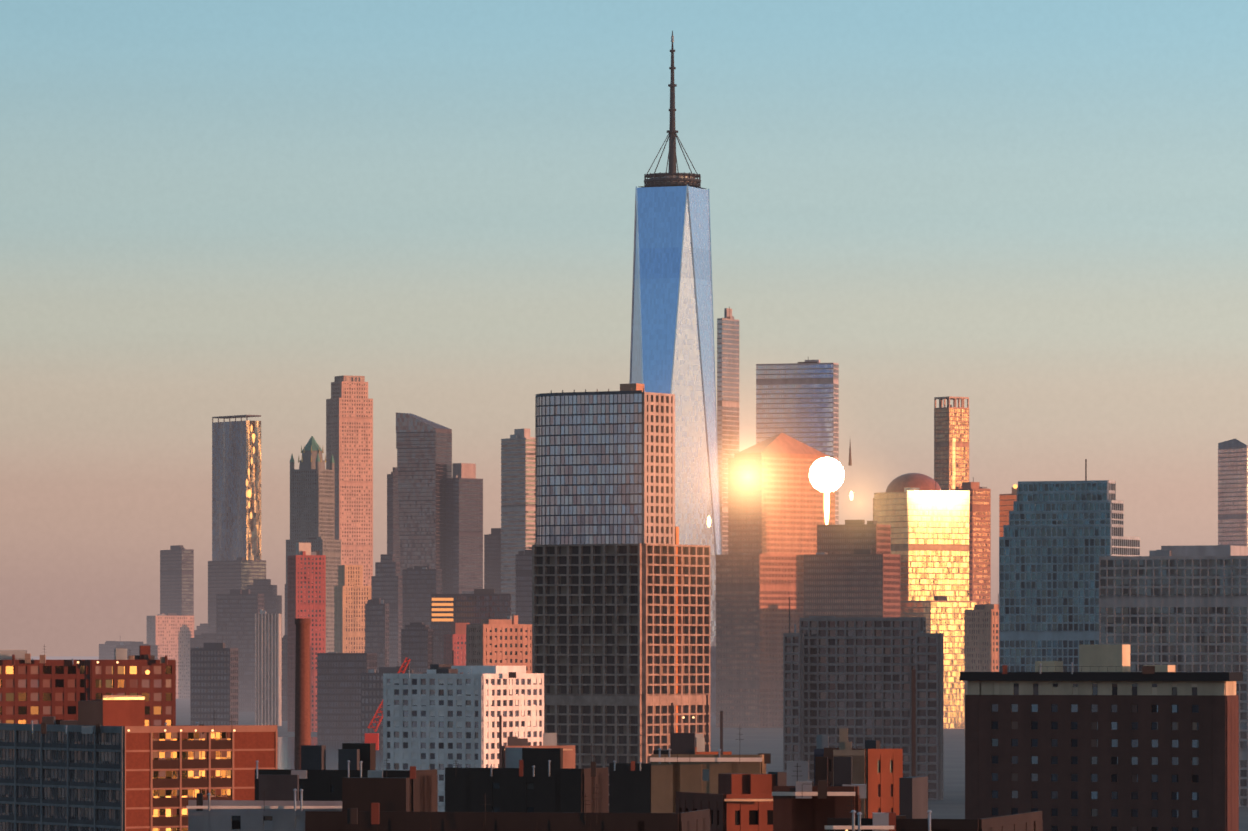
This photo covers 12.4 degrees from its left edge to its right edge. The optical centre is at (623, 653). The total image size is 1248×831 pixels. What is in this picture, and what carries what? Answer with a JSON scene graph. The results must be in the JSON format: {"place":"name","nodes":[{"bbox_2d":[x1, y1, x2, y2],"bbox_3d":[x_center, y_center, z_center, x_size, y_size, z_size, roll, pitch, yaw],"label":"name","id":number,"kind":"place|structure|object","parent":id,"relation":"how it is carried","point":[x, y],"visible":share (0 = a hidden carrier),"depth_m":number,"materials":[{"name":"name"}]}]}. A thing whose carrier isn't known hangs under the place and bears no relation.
{"place":"outdoors","nodes":[
{"label":"outdoors","id":0,"kind":"place"},
{"bbox_2d":[116,642,157,659],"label":"block","id":1,"kind":"structure","parent":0,"point":[133,647],"depth_m":6022.01,"materials":[{"name":"grey concrete"}]},
{"bbox_2d":[160,545,193,615],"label":"tower","id":2,"kind":"structure","parent":0,"point":[177,579],"depth_m":6521.09,"materials":[{"name":"grey glass"}]},
{"bbox_2d":[194,630,207,637],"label":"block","id":3,"kind":"structure","parent":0,"point":[197,632],"depth_m":6418.58,"materials":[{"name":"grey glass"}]},
{"bbox_2d":[197,623,207,629],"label":"block top","id":4,"kind":"structure","parent":3,"relation":"on","point":[204,626],"depth_m":6417.53,"materials":[{"name":"grey concrete"}]},
{"bbox_2d":[212,415,260,560],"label":"skyscraper","id":5,"kind":"structure","parent":0,"point":[236,530],"depth_m":6026.20,"materials":[{"name":"grey glass"}]},
{"bbox_2d":[208,557,265,632],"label":"skyscraper","id":6,"kind":"structure","parent":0,"point":[224,577],"depth_m":6000.06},
{"bbox_2d":[264,595,281,637],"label":"block","id":7,"kind":"structure","parent":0,"point":[273,604],"depth_m":5611.08,"materials":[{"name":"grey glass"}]},
{"bbox_2d":[247,579,276,594],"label":"skyscraper top","id":8,"kind":"structure","parent":7,"relation":"on","point":[262,586],"depth_m":5617.12,"materials":[{"name":"grey concrete"}]},
{"bbox_2d":[288,551,325,731],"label":"red brick tower","id":9,"kind":"structure","parent":0,"point":[306,586],"depth_m":3708.10,"materials":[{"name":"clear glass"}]},
{"bbox_2d":[296,543,310,554],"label":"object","id":10,"kind":"object","parent":9,"relation":"on","point":[301,547],"visible":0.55,"depth_m":3710.51,"materials":[{"name":"concrete"}]},
{"bbox_2d":[278,737,382,769],"bbox_3d":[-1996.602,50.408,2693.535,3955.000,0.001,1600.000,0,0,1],"label":"river water","id":11,"kind":"structure","parent":0,"point":[286,748],"depth_m":2916.66,"materials":[{"name":"grey liquid"}]},
{"bbox_2d":[326,375,372,585],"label":"skyscraper","id":12,"kind":"structure","parent":0,"point":[349,434],"depth_m":5815.48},
{"bbox_2d":[334,586,370,652],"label":"peach tower","id":13,"kind":"structure","parent":0,"point":[350,602],"depth_m":4508.48,"materials":[{"name":"pink concrete"}]},
{"bbox_2d":[338,565,362,585],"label":"peach tower top","id":14,"kind":"structure","parent":13,"relation":"on","point":[350,575],"depth_m":4510.28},
{"bbox_2d":[365,598,388,672],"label":"block","id":15,"kind":"structure","parent":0,"point":[377,625],"depth_m":4207.34,"materials":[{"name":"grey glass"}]},
{"bbox_2d":[444,634,465,665],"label":"red brick block","id":16,"kind":"structure","parent":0,"point":[456,643],"depth_m":3603.93,"materials":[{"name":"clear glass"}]},
{"bbox_2d":[451,623,469,633],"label":"red brick block top","id":17,"kind":"structure","parent":16,"relation":"on","point":[458,628],"depth_m":3606.23,"materials":[{"name":"red brick"}]},
{"bbox_2d":[77,442,851,830],"bbox_3d":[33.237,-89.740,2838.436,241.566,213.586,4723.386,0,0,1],"label":"skyline spire and roof lights","id":18,"kind":"structure","parent":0,"point":[683,716],"depth_m":5194.17},
{"bbox_2d":[103,695,893,828],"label":"rooftops","id":19,"kind":"object","parent":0,"point":[663,759],"visible":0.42,"depth_m":638.52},
{"bbox_2d":[445,715,608,812],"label":"dark roof","id":20,"kind":"structure","parent":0,"point":[508,788],"depth_m":803.07,"materials":[{"name":"black concrete"}]},
{"bbox_2d":[145,425,1016,674],"bbox_3d":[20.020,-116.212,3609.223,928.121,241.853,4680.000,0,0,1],"label":"sun glints","id":21,"kind":"object","parent":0,"point":[826,475],"visible":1,"depth_m":3956.50,"materials":[{"name":"gold metal"}]},
{"bbox_2d":[12,644,1154,830],"bbox_3d":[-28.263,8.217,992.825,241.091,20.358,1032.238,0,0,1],"label":"roof clutter","id":22,"kind":"object","parent":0,"point":[884,819],"visible":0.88,"depth_m":637.76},
{"bbox_2d":[535,383,678,732],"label":"skyscraper","id":23,"kind":"structure","parent":0,"point":[604,467],"depth_m":1808.75,"materials":[{"name":"glass"}]},
{"bbox_2d":[532,543,709,772],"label":"frame tower","id":24,"kind":"structure","parent":0,"point":[604,635],"depth_m":1809.58,"materials":[{"name":"brown concrete"}]},
{"bbox_2d":[0,0,1247,655],"label":"sky","id":25,"kind":"structure","parent":0,"point":[1033,212],"materials":[{"name":"blue"}]},
{"bbox_2d":[31,656,1247,830],"bbox_3d":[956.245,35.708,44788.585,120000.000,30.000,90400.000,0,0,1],"label":"ground","id":26,"kind":"structure","parent":0,"point":[950,805],"depth_m":3122.74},
{"bbox_2d":[0,650,84,724],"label":"brick building","id":27,"kind":"structure","parent":26,"relation":"on","point":[35,691],"depth_m":1292.94,"materials":[{"name":"red brick"}]},
{"bbox_2d":[42,697,144,725],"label":"plant rooms","id":28,"kind":"object","parent":26,"relation":"on","point":[117,711],"visible":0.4,"depth_m":1002.37,"materials":[{"name":"brown brick"}]},
{"bbox_2d":[99,641,129,659],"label":"block","id":29,"kind":"structure","parent":26,"relation":"on","point":[106,651],"depth_m":6536.34,"materials":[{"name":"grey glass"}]},
{"bbox_2d":[105,641,134,643],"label":"block top","id":30,"kind":"structure","parent":29,"relation":"on","point":[127,642],"depth_m":6528.45,"materials":[{"name":"grey concrete"}]},
{"bbox_2d":[85,646,175,725],"bbox_3d":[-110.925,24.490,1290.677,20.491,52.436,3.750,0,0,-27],"label":"brick building","id":31,"kind":"structure","parent":26,"relation":"on","point":[155,687],"depth_m":1290.04,"materials":[{"name":"red brick"}]},
{"bbox_2d":[25,654,164,662],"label":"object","id":32,"kind":"object","parent":31,"relation":"on","point":[28,658],"visible":0.83,"depth_m":1289.99,"materials":[{"name":"brown brick"}]},
{"bbox_2d":[0,723,277,830],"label":"apartment building","id":33,"kind":"structure","parent":26,"relation":"on","point":[119,778],"depth_m":910.02,"materials":[{"name":"brown brick"}]},
{"bbox_2d":[147,613,193,698],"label":"skyscraper","id":34,"kind":"structure","parent":26,"relation":"on","point":[170,635],"depth_m":6425.01,"materials":[{"name":"pink concrete"}]},
{"bbox_2d":[190,638,215,708],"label":"block","id":35,"kind":"structure","parent":26,"relation":"on","point":[196,642],"depth_m":5221.42,"materials":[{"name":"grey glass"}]},
{"bbox_2d":[195,633,215,637],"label":"block top","id":36,"kind":"structure","parent":35,"relation":"on","point":[207,635],"depth_m":5218.23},
{"bbox_2d":[191,643,237,725],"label":"block","id":37,"kind":"structure","parent":26,"relation":"on","point":[214,676],"depth_m":3410.40,"materials":[{"name":"grey glass"}]},
{"bbox_2d":[216,589,263,710],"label":"block","id":38,"kind":"structure","parent":26,"relation":"on","point":[237,610],"depth_m":5014.14,"materials":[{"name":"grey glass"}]},
{"bbox_2d":[188,775,341,830],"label":"building","id":39,"kind":"structure","parent":26,"relation":"on","point":[279,789],"depth_m":642.13,"materials":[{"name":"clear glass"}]},
{"bbox_2d":[255,599,280,725],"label":"striped block","id":40,"kind":"structure","parent":26,"relation":"on","point":[267,669],"depth_m":4007.43,"materials":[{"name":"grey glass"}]},
{"bbox_2d":[281,636,287,720],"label":"block","id":41,"kind":"structure","parent":26,"relation":"on","point":[284,679],"depth_m":4312.97,"materials":[{"name":"grey glass"}]},
{"bbox_2d":[285,584,287,634],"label":"block","id":42,"kind":"structure","parent":26,"relation":"on","point":[286,609],"depth_m":5317.44,"materials":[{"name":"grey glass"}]},
{"bbox_2d":[294,618,310,769],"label":"chimney","id":43,"kind":"object","parent":26,"relation":"on","point":[302,699],"visible":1,"depth_m":1399.26,"materials":[{"name":"brown brick"}]},
{"bbox_2d":[286,537,340,652],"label":"skyscraper","id":44,"kind":"structure","parent":26,"relation":"on","point":[330,550],"depth_m":5510.01,"materials":[{"name":"grey concrete"}]},
{"bbox_2d":[290,469,334,539],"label":"skyscraper","id":45,"kind":"structure","parent":44,"relation":"on","point":[312,503],"depth_m":5513.78,"materials":[{"name":"grey concrete"}]},
{"bbox_2d":[290,436,334,474],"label":"skyscraper crown","id":46,"kind":"object","parent":45,"relation":"on","point":[312,452],"visible":0.96,"depth_m":5520.14},
{"bbox_2d":[255,743,437,811],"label":"buildings","id":47,"kind":"structure","parent":26,"relation":"on","point":[320,783],"depth_m":764.80,"materials":[{"name":"black concrete"}]},
{"bbox_2d":[317,652,376,740],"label":"block","id":48,"kind":"structure","parent":26,"relation":"on","point":[338,696],"depth_m":3310.58,"materials":[{"name":"grey glass"}]},
{"bbox_2d":[371,575,401,666],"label":"block","id":49,"kind":"structure","parent":26,"relation":"on","point":[387,589],"depth_m":5007.02,"materials":[{"name":"grey concrete"}]},
{"bbox_2d":[375,554,399,575],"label":"skyscraper top","id":50,"kind":"structure","parent":49,"relation":"on","point":[387,565],"depth_m":5011.61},
{"bbox_2d":[365,657,409,749],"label":"crane boom","id":51,"kind":"object","parent":26,"relation":"on","point":[371,737],"visible":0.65,"depth_m":1700.02,"materials":[{"name":"red metal"}]},
{"bbox_2d":[361,666,422,748],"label":"block","id":52,"kind":"structure","parent":26,"relation":"on","point":[371,690],"depth_m":3012.16,"materials":[{"name":"grey concrete"}]},
{"bbox_2d":[387,467,400,575],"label":"skyscraper","id":53,"kind":"structure","parent":26,"relation":"on","point":[393,541],"depth_m":5908.52,"materials":[{"name":"grey glass"}]},
{"bbox_2d":[401,629,432,673],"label":"block","id":54,"kind":"structure","parent":26,"relation":"on","point":[417,647],"depth_m":3605.94,"materials":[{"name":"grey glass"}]},
{"bbox_2d":[405,622,428,628],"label":"building top","id":55,"kind":"structure","parent":54,"relation":"on","point":[416,625],"depth_m":3607.40,"materials":[{"name":"grey concrete"}]},
{"bbox_2d":[402,561,441,628],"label":"block","id":56,"kind":"structure","parent":26,"relation":"on","point":[421,584],"depth_m":4810.81,"materials":[{"name":"grey concrete"}]},
{"bbox_2d":[396,412,451,593],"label":"skyscraper","id":57,"kind":"structure","parent":26,"relation":"on","point":[424,457],"depth_m":5515.04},
{"bbox_2d":[383,650,543,811],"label":"white grid block","id":58,"kind":"structure","parent":26,"relation":"on","point":[443,718],"depth_m":1508.37,"materials":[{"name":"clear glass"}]},
{"bbox_2d":[427,666,525,673],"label":"rooftop structure","id":59,"kind":"object","parent":58,"relation":"on","point":[491,669],"visible":0.43,"depth_m":1512.59,"materials":[{"name":"white concrete"}]},
{"bbox_2d":[446,475,482,593],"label":"skyscraper","id":60,"kind":"structure","parent":26,"relation":"on","point":[464,534],"depth_m":5511.91,"materials":[{"name":"grey glass"}]},
{"bbox_2d":[452,463,475,478],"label":"rooftop penthouse","id":61,"kind":"object","parent":60,"relation":"on","point":[464,470],"visible":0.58,"depth_m":5515.27,"materials":[{"name":"concrete"}]},
{"bbox_2d":[431,589,510,663],"bbox_3d":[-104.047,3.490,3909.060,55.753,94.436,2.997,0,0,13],"label":"office building","id":62,"kind":"structure","parent":26,"relation":"on","point":[471,607],"depth_m":3908.47,"materials":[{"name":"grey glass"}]},
{"bbox_2d":[484,528,500,593],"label":"block","id":63,"kind":"structure","parent":26,"relation":"on","point":[492,560],"depth_m":5608.82,"materials":[{"name":"grey glass"}]},
{"bbox_2d":[466,593,531,672],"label":"pink brick block","id":64,"kind":"structure","parent":26,"relation":"on","point":[498,644],"depth_m":2305.34,"materials":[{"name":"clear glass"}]},
{"bbox_2d":[481,619,511,623],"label":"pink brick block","id":65,"kind":"structure","parent":64,"relation":"on","point":[496,621],"depth_m":2305.99,"materials":[{"name":"brick"}]},
{"bbox_2d":[305,777,709,830],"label":"building","id":66,"kind":"structure","parent":26,"relation":"on","point":[391,796],"depth_m":563.38,"materials":[{"name":"brown brick"}]},
{"bbox_2d":[501,429,534,615],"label":"skyscraper","id":67,"kind":"structure","parent":26,"relation":"on","point":[517,490],"depth_m":5018.19,"materials":[{"name":"grey glass"}]},
{"bbox_2d":[516,550,531,623],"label":"block","id":68,"kind":"structure","parent":26,"relation":"on","point":[523,587],"depth_m":4408.90,"materials":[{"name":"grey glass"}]},
{"bbox_2d":[502,733,574,768],"bbox_3d":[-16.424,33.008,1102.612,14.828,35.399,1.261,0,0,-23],"label":"building","id":69,"kind":"structure","parent":26,"relation":"on","point":[549,740],"depth_m":1103.71,"materials":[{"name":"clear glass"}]},
{"bbox_2d":[609,703,672,812],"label":"building","id":70,"kind":"structure","parent":26,"relation":"on","point":[629,791],"depth_m":902.65,"materials":[{"name":"black concrete"}]},
{"bbox_2d":[629,31,720,717],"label":"skyscraper","id":71,"kind":"structure","parent":26,"relation":"on","point":[672,351],"depth_m":4495.89,"materials":[{"name":"blue glass"}]},
{"bbox_2d":[651,711,765,812],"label":"building","id":72,"kind":"structure","parent":26,"relation":"on","point":[669,781],"depth_m":700.73,"materials":[{"name":"brown concrete"}]},
{"bbox_2d":[717,306,738,554],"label":"narrow tower","id":73,"kind":"structure","parent":26,"relation":"on","point":[728,384],"depth_m":4804.30,"materials":[{"name":"pink glass"}]},
{"bbox_2d":[676,772,786,830],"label":"building","id":74,"kind":"structure","parent":26,"relation":"on","point":[741,815],"depth_m":620.90,"materials":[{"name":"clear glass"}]},
{"bbox_2d":[716,554,803,727],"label":"skyscraper","id":75,"kind":"structure","parent":26,"relation":"on","point":[754,592],"depth_m":3910.30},
{"bbox_2d":[783,597,803,771],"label":"balcony block","id":76,"kind":"structure","parent":26,"relation":"on","point":[793,696],"depth_m":2008.57,"materials":[{"name":"grey concrete"}]},
{"bbox_2d":[756,360,838,524],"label":"skyscraper","id":77,"kind":"structure","parent":26,"relation":"on","point":[798,401],"depth_m":4706.00,"materials":[{"name":"grey glass"}]},
{"bbox_2d":[773,757,860,830],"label":"building","id":78,"kind":"structure","parent":26,"relation":"on","point":[813,813],"depth_m":519.40,"materials":[{"name":"brown brick"}]},
{"bbox_2d":[814,735,827,785],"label":"blue box","id":79,"kind":"object","parent":26,"relation":"on","point":[821,742],"visible":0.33,"depth_m":819.11,"materials":[{"name":"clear glass"}]},
{"bbox_2d":[833,728,866,817],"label":"building","id":80,"kind":"structure","parent":26,"relation":"on","point":[858,765],"depth_m":798.36,"materials":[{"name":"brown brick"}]},
{"bbox_2d":[804,549,899,617],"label":"office building","id":81,"kind":"structure","parent":26,"relation":"on","point":[862,583],"depth_m":3708.29,"materials":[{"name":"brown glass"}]},
{"bbox_2d":[817,520,890,553],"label":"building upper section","id":82,"kind":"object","parent":26,"relation":"on","point":[849,536],"depth_m":3726.18,"materials":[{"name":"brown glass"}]},
{"bbox_2d":[799,616,925,785],"bbox_3d":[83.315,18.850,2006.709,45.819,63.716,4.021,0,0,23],"label":"office building","id":83,"kind":"structure","parent":26,"relation":"on","point":[858,677],"depth_m":2005.65,"materials":[{"name":"grey concrete"}]},
{"bbox_2d":[824,740,902,817],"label":"building","id":84,"kind":"structure","parent":26,"relation":"on","point":[884,770],"depth_m":799.28,"materials":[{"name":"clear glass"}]},
{"bbox_2d":[874,488,968,616],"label":"skyscraper","id":85,"kind":"structure","parent":26,"relation":"on","point":[931,566],"depth_m":3908.18,"materials":[{"name":"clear glass"}]},
{"bbox_2d":[915,631,942,799],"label":"balcony block","id":86,"kind":"structure","parent":26,"relation":"on","point":[929,697],"depth_m":1987.80,"materials":[{"name":"grey concrete"}]},
{"bbox_2d":[827,669,1042,830],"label":"building","id":87,"kind":"structure","parent":26,"relation":"on","point":[913,798],"depth_m":487.12,"materials":[{"name":"brown brick"}]},
{"bbox_2d":[904,596,976,728],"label":"office building","id":88,"kind":"structure","parent":26,"relation":"on","point":[943,615],"depth_m":3854.99,"materials":[{"name":"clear glass"}]},
{"bbox_2d":[951,477,990,604],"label":"pink block","id":89,"kind":"structure","parent":26,"relation":"on","point":[979,545],"depth_m":4297.74,"materials":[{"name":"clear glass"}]},
{"bbox_2d":[964,594,998,735],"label":"office building","id":90,"kind":"structure","parent":26,"relation":"on","point":[981,638],"depth_m":3505.13,"materials":[{"name":"grey concrete"}]},
{"bbox_2d":[999,487,1017,536],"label":"skyscraper","id":91,"kind":"structure","parent":26,"relation":"on","point":[1006,501],"depth_m":4308.04,"materials":[{"name":"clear glass"}]},
{"bbox_2d":[965,695,1238,830],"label":"brick apartments","id":92,"kind":"structure","parent":26,"relation":"on","point":[1116,762],"depth_m":1004.28,"materials":[{"name":"brown brick"}]},
{"bbox_2d":[960,644,1242,694],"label":"roof","id":93,"kind":"structure","parent":92,"relation":"attached to","point":[1162,680],"depth_m":1006.95,"materials":[{"name":"grey concrete"}]},
{"bbox_2d":[1099,545,1247,806],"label":"office building","id":94,"kind":"structure","parent":26,"relation":"on","point":[1183,608],"depth_m":1903.02,"materials":[{"name":"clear glass"}]},
{"bbox_2d":[1218,447,1247,546],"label":"slender tower","id":95,"kind":"structure","parent":26,"relation":"on","point":[1233,496],"depth_m":4603.99,"materials":[{"name":"grey glass"}]},
{"bbox_2d":[1218,439,1247,447],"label":"skyscraper roof","id":96,"kind":"structure","parent":95,"relation":"attached to","point":[1232,443],"depth_m":4606.28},
{"bbox_2d":[695,695,731,754],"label":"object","id":97,"kind":"object","parent":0,"point":[699,744],"visible":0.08,"depth_m":1003.09,"materials":[{"name":"beige concrete"}]},
{"bbox_2d":[728,457,834,554],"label":"pyramid tower","id":98,"kind":"structure","parent":0,"point":[775,505],"depth_m":4013.10,"materials":[{"name":"orange glass"}]},
{"bbox_2d":[734,433,828,458],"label":"pyramid roof","id":99,"kind":"structure","parent":98,"relation":"attached to","point":[781,445],"depth_m":4025.93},
{"bbox_2d":[886,473,941,491],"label":"dome roof","id":100,"kind":"structure","parent":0,"point":[922,482],"depth_m":4108.20,"materials":[{"name":"brown metal"}]},
{"bbox_2d":[934,396,968,490],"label":"slim tower","id":101,"kind":"structure","parent":0,"point":[951,447],"depth_m":4900.72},
{"bbox_2d":[1003,459,1123,538],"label":"teal tower","id":102,"kind":"structure","parent":0,"point":[1094,508],"depth_m":2103.15,"materials":[{"name":"teal glass"}]},
{"bbox_2d":[999,536,1139,671],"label":"teal tower","id":103,"kind":"structure","parent":0,"point":[1048,599],"depth_m":2105.77,"materials":[{"name":"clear glass"}]}
]}

